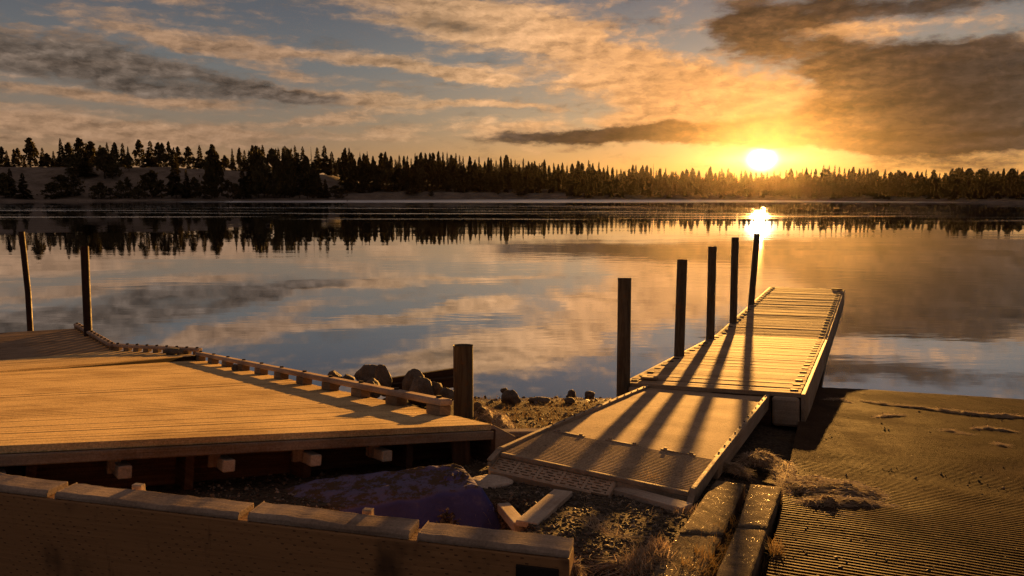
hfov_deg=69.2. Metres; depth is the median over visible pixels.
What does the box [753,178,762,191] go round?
conifer
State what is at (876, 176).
conifer
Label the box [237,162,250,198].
conifer
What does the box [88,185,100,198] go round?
bush
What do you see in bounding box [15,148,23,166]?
conifer
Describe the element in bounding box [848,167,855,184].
conifer
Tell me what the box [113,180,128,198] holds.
bush
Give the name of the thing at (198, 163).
conifer
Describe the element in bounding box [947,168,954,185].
conifer
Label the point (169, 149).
conifer
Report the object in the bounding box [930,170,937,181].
conifer
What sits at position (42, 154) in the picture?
conifer
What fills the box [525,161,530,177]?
conifer
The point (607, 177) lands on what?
conifer
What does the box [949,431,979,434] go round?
weed mat
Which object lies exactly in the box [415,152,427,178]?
conifer
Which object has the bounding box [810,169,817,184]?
conifer
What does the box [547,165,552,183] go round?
conifer
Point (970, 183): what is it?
conifer
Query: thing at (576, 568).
weed mat
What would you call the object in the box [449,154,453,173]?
conifer
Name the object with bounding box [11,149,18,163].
conifer
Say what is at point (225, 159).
conifer
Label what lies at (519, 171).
conifer
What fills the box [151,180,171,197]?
bush
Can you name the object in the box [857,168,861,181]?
conifer
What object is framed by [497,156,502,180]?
conifer
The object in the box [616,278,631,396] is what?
mooring post
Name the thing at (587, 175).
conifer
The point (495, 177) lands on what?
conifer
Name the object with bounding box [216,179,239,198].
bush
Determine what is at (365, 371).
rock
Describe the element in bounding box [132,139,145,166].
conifer
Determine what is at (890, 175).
conifer
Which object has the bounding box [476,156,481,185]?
conifer
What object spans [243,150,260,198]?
conifer
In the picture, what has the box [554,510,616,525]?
weed mat
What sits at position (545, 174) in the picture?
conifer
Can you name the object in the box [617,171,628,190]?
conifer
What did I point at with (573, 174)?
conifer
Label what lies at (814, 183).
conifer
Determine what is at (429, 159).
conifer
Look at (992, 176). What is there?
conifer
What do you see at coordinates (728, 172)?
conifer
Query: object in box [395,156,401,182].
conifer
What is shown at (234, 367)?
rock
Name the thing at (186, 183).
conifer
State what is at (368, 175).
conifer
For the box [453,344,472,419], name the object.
pipe post
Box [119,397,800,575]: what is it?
ground
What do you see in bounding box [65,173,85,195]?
bush
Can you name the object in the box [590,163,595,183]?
conifer
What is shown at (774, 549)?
grass clump
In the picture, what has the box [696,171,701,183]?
conifer
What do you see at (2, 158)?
conifer
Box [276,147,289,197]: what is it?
conifer
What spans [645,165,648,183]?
conifer
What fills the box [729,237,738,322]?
mooring post
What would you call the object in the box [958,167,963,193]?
conifer
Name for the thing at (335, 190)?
bush
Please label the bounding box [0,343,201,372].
hinged deck
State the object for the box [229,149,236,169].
conifer
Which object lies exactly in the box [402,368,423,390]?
rock
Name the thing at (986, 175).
conifer
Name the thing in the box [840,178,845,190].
conifer
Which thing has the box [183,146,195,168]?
conifer
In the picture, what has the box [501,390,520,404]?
rock
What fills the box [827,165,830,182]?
conifer
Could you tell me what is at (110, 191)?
bush
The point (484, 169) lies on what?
conifer
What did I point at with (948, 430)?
weed mat
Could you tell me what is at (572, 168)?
conifer
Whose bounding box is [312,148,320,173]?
conifer
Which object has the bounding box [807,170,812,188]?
conifer
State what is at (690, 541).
curb block
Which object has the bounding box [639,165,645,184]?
conifer
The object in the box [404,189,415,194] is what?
bush
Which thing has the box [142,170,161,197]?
bush
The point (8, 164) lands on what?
conifer
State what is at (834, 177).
conifer
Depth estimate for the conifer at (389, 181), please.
305.35 m
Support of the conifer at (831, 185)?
on the hills
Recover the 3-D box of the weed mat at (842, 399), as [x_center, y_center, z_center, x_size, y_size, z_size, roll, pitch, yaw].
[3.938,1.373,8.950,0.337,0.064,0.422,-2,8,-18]
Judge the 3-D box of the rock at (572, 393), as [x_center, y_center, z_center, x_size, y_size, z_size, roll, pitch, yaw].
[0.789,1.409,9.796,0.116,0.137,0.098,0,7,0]
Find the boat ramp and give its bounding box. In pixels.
[767,387,1023,575]
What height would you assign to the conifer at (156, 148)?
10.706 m
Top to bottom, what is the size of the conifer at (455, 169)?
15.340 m
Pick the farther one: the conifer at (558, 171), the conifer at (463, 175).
the conifer at (558, 171)
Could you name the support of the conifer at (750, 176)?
on the hills
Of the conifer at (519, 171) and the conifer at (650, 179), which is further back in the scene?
the conifer at (519, 171)
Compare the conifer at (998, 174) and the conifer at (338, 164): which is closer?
the conifer at (998, 174)
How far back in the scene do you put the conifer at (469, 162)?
335.87 m
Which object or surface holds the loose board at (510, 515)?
on the ground at (779, 441)
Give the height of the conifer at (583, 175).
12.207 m
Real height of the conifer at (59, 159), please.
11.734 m
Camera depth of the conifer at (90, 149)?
294.07 m
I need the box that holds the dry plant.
[635,469,662,492]
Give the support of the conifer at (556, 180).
on the hills
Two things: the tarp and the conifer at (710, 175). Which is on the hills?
the conifer at (710, 175)
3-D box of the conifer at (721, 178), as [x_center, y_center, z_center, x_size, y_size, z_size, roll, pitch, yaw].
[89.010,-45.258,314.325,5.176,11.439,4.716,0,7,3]
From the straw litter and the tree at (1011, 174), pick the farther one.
the tree at (1011, 174)
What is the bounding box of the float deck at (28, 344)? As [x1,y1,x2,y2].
[0,322,115,359]
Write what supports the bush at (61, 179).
on the hills
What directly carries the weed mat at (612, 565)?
on the ground at (779, 441)
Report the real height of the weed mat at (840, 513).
0.051 m
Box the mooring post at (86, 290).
[80,246,91,335]
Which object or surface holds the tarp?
on the ground at (779, 441)
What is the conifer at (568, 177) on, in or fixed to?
on the hills
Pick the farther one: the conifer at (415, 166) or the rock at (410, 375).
the conifer at (415, 166)
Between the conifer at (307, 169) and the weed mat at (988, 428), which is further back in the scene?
the conifer at (307, 169)
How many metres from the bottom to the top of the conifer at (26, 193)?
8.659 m
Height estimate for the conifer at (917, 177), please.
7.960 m
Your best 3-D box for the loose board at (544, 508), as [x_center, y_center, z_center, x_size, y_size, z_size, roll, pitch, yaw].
[0.186,1.189,4.025,0.115,0.134,0.696,3,8,19]
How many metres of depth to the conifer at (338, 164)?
331.35 m
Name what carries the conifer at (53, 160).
on the hills
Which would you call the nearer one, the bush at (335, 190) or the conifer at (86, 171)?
the conifer at (86, 171)
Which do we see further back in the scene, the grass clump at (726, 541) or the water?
the water
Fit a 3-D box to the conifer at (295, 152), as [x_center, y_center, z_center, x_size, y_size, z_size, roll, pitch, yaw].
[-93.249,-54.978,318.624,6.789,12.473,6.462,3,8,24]
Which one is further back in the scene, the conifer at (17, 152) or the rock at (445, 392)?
the conifer at (17, 152)
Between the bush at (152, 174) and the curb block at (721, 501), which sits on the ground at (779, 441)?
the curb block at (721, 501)
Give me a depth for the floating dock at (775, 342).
10.29 m
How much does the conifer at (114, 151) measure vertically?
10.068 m
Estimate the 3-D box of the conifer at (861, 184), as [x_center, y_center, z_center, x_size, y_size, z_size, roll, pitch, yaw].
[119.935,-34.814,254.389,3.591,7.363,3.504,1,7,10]
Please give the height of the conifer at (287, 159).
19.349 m
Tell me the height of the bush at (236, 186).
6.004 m
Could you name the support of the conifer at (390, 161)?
on the hills
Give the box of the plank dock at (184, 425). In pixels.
[0,351,514,489]
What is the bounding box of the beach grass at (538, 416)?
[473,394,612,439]
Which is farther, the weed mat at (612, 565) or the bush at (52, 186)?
the bush at (52, 186)
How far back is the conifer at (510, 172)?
344.95 m
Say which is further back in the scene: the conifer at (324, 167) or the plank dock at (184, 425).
the conifer at (324, 167)
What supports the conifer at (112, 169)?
on the hills
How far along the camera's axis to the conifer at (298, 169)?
276.07 m
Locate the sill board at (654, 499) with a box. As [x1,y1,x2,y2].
[613,486,692,511]
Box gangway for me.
[487,385,771,503]
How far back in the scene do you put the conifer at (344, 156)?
305.23 m
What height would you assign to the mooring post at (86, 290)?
2.997 m
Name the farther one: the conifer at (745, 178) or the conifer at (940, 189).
the conifer at (745, 178)
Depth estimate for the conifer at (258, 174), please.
270.25 m
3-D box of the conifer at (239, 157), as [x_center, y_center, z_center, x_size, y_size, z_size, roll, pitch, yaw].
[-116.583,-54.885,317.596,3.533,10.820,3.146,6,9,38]
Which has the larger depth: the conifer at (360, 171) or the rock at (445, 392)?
the conifer at (360, 171)
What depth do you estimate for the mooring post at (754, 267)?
16.74 m
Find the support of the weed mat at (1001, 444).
on the boat ramp
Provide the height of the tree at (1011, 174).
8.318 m
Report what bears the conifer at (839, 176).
on the hills
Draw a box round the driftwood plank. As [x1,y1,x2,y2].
[502,428,540,438]
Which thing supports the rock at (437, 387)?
on the ground at (779, 441)
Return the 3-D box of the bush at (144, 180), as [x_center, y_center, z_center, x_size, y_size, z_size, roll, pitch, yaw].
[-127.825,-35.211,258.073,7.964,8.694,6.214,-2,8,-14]
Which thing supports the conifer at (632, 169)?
on the hills
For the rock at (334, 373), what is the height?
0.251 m
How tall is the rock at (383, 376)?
0.431 m
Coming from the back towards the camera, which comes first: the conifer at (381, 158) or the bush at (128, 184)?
the conifer at (381, 158)
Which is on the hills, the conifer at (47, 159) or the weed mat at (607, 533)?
the conifer at (47, 159)
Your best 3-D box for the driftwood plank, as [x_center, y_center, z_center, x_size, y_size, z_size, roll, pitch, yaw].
[0.068,1.265,6.386,0.746,0.131,0.100,-2,7,-14]
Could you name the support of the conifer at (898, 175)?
on the hills
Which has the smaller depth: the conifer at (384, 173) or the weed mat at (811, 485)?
the weed mat at (811, 485)
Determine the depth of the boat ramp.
4.94 m
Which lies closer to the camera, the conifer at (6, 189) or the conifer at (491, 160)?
the conifer at (6, 189)
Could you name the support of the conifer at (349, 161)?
on the hills
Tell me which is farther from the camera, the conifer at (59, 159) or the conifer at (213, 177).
the conifer at (59, 159)
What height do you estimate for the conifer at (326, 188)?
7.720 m
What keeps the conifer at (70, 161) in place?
on the hills
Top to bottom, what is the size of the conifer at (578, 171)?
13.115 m
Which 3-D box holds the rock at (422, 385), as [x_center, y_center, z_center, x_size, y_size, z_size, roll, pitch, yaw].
[-1.056,1.219,8.664,0.322,0.385,0.341,0,7,0]
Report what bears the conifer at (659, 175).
on the hills
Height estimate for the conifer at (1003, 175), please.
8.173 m
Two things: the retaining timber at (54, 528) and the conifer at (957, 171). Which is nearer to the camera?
the retaining timber at (54, 528)
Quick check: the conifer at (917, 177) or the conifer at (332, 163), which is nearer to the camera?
the conifer at (917, 177)
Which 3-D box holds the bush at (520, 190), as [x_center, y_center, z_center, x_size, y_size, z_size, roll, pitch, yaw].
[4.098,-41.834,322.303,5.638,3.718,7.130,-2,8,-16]
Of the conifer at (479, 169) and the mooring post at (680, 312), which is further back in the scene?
the conifer at (479, 169)
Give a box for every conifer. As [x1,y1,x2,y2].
[0,146,6,166]
[0,172,15,197]
[1,168,17,195]
[3,150,12,166]
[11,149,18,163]
[12,173,33,198]
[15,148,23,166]
[21,137,38,166]
[38,148,49,166]
[41,153,52,166]
[50,151,56,166]
[54,138,66,166]
[60,154,93,173]
[64,142,73,157]
[70,137,88,160]
[76,151,99,177]
[85,141,96,166]
[89,147,114,178]
[101,153,123,178]
[110,142,119,158]
[118,143,125,166]
[122,153,134,168]
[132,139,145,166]
[142,141,160,167]
[153,142,163,166]
[157,143,169,166]
[164,141,172,166]
[164,147,187,197]
[175,146,183,163]
[179,168,193,198]
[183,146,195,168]
[188,177,201,197]
[194,145,202,168]
[199,144,225,197]
[222,155,228,167]
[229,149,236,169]
[235,148,242,165]
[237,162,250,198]
[240,150,247,170]
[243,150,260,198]
[245,145,271,197]
[259,145,272,196]
[263,148,286,197]
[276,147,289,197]
[279,148,298,197]
[287,152,309,197]
[292,145,298,166]
[297,156,312,198]
[299,146,305,165]
[305,162,323,197]
[308,171,326,197]
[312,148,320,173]
[317,145,334,174]
[319,179,331,197]
[326,151,338,175]
[335,158,340,176]
[342,148,347,175]
[343,148,355,183]
[358,155,362,186]
[361,153,366,177]
[365,153,370,183]
[370,156,374,178]
[377,153,386,179]
[380,152,391,180]
[384,173,393,191]
[389,156,393,177]
[393,160,396,183]
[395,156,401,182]
[402,156,406,176]
[406,155,409,181]
[411,156,418,183]
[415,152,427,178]
[427,152,431,183]
[429,152,438,183]
[436,151,442,174]
[445,154,449,182]
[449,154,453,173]
[452,153,458,183]
[460,156,466,187]
[466,155,471,175]
[472,160,477,182]
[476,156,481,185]
[482,161,485,173]
[485,157,491,182]
[490,158,493,180]
[491,167,498,186]
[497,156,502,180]
[499,155,510,183]
[509,159,512,180]
[516,164,521,180]
[520,158,525,186]
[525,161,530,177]
[529,162,533,182]
[532,161,536,181]
[542,159,547,182]
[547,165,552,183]
[551,174,560,186]
[552,163,554,185]
[556,164,560,180]
[560,162,564,183]
[564,173,569,188]
[567,171,578,187]
[569,164,575,182]
[575,160,581,182]
[579,162,585,184]
[585,160,589,182]
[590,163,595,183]
[596,163,600,181]
[597,172,604,192]
[601,167,605,182]
[605,165,609,187]
[610,168,615,187]
[615,171,618,186]
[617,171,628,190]
[627,169,630,182]
[629,174,636,187]
[631,165,635,181]
[634,165,637,182]
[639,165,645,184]
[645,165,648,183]
[647,172,653,186]
[656,168,663,185]
[666,172,675,192]
[678,171,684,181]
[682,169,689,186]
[684,173,690,187]
[688,169,696,189]
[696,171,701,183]
[705,166,713,183]
[720,169,724,193]
[725,168,729,184]
[726,173,734,189]
[742,170,749,191]
[749,172,752,184]
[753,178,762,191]
[770,178,776,191]
[778,172,781,186]
[782,169,787,188]
[786,168,794,183]
[804,167,808,185]
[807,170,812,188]
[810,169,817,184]
[810,180,816,189]
[815,178,822,193]
[821,165,826,191]
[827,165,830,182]
[828,179,836,195]
[832,166,836,185]
[836,167,841,185]
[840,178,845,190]
[846,169,850,184]
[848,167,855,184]
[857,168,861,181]
[857,176,866,192]
[865,168,869,182]
[867,168,872,186]
[868,169,881,183]
[881,169,886,191]
[883,171,895,189]
[892,170,906,187]
[906,172,913,187]
[912,171,919,185]
[923,169,927,187]
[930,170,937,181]
[935,181,944,194]
[941,173,948,185]
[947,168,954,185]
[954,167,964,182]
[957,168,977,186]
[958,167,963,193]
[968,176,972,190]
[974,168,990,188]
[983,168,989,188]
[987,171,996,184]
[994,177,1001,194]
[996,171,1000,181]
[1000,168,1005,182]
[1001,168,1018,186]
[1018,171,1023,187]
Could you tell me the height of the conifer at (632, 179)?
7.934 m
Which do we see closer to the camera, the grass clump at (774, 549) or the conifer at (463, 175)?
the grass clump at (774, 549)
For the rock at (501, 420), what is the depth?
7.42 m
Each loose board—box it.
[497,502,521,531]
[516,489,572,527]
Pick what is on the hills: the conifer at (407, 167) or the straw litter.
the conifer at (407, 167)
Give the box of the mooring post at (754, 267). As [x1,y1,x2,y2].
[748,233,759,305]
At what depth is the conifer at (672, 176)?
317.23 m
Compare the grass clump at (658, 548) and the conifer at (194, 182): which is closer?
the grass clump at (658, 548)
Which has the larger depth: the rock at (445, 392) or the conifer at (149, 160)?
the conifer at (149, 160)
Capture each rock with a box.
[164,348,179,354]
[231,364,237,370]
[327,370,342,386]
[343,374,354,386]
[354,364,376,378]
[366,378,380,398]
[375,364,391,396]
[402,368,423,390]
[408,376,433,406]
[431,381,442,395]
[439,387,452,400]
[472,474,513,488]
[473,402,482,412]
[476,407,486,414]
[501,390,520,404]
[528,397,550,402]
[565,397,574,402]
[567,390,575,397]
[585,391,594,397]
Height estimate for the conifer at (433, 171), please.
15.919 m
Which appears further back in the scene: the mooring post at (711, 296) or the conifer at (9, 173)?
the conifer at (9, 173)
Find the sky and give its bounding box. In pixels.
[0,0,1023,182]
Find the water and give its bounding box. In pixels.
[0,199,1023,399]
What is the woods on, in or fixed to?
on the hills
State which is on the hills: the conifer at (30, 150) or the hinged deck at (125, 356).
the conifer at (30, 150)
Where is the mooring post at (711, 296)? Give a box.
[706,247,716,339]
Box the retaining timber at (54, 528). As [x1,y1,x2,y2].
[0,473,573,575]
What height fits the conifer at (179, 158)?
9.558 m
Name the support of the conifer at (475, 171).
on the hills
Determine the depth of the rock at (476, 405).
7.96 m
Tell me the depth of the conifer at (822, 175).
277.12 m
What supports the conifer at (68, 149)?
on the hills
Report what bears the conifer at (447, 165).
on the hills
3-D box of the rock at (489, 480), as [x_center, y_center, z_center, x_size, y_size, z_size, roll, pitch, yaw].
[-0.133,1.213,4.602,0.289,0.071,0.246,0,7,0]
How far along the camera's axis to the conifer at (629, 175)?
330.37 m
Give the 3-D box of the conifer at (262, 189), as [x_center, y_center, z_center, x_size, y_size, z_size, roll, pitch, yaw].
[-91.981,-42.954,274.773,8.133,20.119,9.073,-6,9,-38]
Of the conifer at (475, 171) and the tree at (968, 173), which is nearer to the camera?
the tree at (968, 173)
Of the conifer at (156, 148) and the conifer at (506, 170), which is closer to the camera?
the conifer at (156, 148)
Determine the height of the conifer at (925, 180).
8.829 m
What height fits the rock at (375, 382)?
0.274 m
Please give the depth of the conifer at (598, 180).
323.75 m
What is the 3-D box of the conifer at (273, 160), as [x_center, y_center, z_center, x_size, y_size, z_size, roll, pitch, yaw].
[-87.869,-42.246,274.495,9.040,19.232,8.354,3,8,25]
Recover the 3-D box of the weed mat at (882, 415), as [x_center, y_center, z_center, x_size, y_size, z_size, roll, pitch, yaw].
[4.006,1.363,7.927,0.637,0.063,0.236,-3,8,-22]
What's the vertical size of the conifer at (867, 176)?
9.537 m
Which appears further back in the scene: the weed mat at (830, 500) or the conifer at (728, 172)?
the conifer at (728, 172)
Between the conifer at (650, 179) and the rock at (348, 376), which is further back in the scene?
the conifer at (650, 179)
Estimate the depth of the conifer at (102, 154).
269.42 m
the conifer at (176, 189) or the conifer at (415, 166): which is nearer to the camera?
the conifer at (176, 189)
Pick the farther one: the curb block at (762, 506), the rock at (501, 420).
the rock at (501, 420)
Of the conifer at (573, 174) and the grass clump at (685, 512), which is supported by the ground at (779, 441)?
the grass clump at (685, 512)
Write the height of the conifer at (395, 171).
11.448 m
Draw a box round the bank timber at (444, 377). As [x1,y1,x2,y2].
[391,368,452,389]
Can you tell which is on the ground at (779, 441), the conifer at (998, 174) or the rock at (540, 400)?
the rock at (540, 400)
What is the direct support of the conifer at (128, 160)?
on the hills
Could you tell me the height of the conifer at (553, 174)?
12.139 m
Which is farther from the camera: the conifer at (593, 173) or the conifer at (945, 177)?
the conifer at (593, 173)
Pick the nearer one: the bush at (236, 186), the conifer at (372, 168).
the bush at (236, 186)
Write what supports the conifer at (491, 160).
on the hills
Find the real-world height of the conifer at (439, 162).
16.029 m
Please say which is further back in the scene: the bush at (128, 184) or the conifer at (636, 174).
the conifer at (636, 174)
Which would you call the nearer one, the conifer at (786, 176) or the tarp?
the tarp
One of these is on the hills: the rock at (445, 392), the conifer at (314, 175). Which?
the conifer at (314, 175)
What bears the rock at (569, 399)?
on the ground at (779, 441)
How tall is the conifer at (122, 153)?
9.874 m
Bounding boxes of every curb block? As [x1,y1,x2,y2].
[650,534,721,575]
[680,480,745,544]
[716,528,766,575]
[737,484,781,557]
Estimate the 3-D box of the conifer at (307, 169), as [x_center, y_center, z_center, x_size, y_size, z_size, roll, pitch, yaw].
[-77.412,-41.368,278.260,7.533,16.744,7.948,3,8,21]
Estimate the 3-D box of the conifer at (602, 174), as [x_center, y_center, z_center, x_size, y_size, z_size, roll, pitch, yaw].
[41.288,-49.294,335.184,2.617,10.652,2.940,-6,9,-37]
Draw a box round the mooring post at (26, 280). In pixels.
[18,232,33,330]
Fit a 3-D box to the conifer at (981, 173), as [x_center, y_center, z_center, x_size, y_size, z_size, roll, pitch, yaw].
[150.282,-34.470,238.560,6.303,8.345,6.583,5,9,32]
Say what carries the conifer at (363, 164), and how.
on the hills
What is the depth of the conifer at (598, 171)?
334.46 m
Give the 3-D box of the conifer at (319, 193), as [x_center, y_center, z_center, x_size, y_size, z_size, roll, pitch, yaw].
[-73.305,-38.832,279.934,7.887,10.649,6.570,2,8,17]
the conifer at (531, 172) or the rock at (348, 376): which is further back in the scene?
the conifer at (531, 172)
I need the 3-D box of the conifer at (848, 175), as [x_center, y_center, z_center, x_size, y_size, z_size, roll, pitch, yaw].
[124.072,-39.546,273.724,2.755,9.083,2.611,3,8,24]
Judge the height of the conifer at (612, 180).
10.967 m
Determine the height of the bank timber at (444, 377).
0.456 m
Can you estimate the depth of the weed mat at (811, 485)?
4.70 m
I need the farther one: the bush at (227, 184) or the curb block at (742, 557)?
the bush at (227, 184)
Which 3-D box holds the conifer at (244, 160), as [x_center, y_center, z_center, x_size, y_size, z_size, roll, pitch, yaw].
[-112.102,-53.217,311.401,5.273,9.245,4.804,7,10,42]
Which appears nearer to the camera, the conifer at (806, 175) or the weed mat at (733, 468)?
the weed mat at (733, 468)
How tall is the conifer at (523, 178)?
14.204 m
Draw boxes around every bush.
[36,182,62,198]
[45,174,73,196]
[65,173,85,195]
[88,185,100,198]
[95,182,106,197]
[100,187,121,199]
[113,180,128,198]
[121,177,133,197]
[132,175,152,197]
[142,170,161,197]
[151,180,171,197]
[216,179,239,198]
[228,183,244,198]
[327,185,344,197]
[333,187,347,197]
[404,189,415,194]
[515,188,526,195]
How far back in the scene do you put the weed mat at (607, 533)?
3.56 m
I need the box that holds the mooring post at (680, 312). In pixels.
[674,259,687,356]
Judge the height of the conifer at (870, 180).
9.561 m
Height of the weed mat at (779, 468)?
0.222 m
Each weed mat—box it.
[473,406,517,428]
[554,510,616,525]
[572,556,591,575]
[574,518,650,543]
[581,545,672,575]
[722,461,755,481]
[733,448,799,499]
[776,473,893,500]
[789,493,902,508]
[818,509,866,519]
[824,397,854,403]
[854,400,1023,418]
[872,413,906,418]
[935,428,959,431]
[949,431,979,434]
[969,425,1018,432]
[986,441,1014,447]
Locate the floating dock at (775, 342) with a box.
[629,287,844,426]
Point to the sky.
(764, 86)
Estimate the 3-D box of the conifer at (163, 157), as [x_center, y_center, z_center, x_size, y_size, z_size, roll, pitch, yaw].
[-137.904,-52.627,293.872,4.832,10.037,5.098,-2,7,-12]
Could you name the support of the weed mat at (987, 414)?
on the boat ramp
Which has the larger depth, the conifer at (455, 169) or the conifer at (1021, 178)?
the conifer at (455, 169)
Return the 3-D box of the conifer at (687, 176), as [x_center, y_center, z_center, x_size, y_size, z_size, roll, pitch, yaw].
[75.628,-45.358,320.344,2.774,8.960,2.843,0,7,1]
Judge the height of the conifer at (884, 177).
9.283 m
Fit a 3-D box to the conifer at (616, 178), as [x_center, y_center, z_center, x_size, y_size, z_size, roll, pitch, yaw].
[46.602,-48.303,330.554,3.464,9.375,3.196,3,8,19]
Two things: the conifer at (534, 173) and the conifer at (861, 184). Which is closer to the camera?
the conifer at (861, 184)
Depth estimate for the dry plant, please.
4.53 m
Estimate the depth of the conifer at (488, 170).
330.70 m
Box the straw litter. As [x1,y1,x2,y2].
[468,471,731,575]
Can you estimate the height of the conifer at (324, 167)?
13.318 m
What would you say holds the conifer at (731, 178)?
on the hills
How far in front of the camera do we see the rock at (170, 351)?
11.20 m
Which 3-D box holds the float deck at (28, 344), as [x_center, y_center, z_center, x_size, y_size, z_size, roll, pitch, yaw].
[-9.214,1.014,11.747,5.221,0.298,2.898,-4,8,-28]
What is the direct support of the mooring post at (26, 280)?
in the water
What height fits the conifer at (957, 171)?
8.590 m
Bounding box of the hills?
[0,167,1023,202]
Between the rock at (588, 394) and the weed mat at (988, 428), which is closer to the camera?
the weed mat at (988, 428)
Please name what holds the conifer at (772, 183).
on the hills
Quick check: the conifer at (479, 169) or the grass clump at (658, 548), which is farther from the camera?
the conifer at (479, 169)
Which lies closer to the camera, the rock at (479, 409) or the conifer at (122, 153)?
the rock at (479, 409)
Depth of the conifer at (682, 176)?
329.13 m
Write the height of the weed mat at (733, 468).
0.130 m
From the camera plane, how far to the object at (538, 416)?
8.38 m
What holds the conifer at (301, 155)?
on the hills
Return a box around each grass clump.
[614,532,680,575]
[668,502,701,515]
[675,536,790,575]
[683,515,738,573]
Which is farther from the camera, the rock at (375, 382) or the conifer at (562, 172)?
the conifer at (562, 172)
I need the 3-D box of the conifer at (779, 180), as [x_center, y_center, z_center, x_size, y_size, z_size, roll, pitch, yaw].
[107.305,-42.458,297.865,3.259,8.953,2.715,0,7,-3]
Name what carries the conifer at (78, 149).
on the hills
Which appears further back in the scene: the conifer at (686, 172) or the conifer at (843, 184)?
the conifer at (686, 172)
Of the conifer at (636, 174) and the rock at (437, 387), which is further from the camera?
the conifer at (636, 174)
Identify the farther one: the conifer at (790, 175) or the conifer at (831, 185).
the conifer at (790, 175)
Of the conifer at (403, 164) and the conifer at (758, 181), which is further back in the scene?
the conifer at (403, 164)
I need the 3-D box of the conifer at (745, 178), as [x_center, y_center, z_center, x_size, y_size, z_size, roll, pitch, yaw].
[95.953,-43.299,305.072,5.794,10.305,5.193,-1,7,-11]
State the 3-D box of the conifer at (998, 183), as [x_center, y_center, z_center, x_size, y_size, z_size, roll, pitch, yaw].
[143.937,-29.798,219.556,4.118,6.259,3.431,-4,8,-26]
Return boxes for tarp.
[280,464,500,529]
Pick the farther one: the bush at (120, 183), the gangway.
the bush at (120, 183)
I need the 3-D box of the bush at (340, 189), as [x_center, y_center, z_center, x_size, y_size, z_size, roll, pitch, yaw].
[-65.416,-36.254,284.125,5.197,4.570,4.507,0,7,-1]
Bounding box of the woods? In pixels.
[0,152,1023,199]
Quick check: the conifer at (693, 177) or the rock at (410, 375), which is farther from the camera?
the conifer at (693, 177)
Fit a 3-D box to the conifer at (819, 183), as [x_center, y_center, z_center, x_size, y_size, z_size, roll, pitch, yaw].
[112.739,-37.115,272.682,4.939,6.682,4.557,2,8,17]
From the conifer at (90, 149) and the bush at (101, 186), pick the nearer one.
the bush at (101, 186)
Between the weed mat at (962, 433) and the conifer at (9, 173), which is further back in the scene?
the conifer at (9, 173)
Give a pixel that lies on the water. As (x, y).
(521, 295)

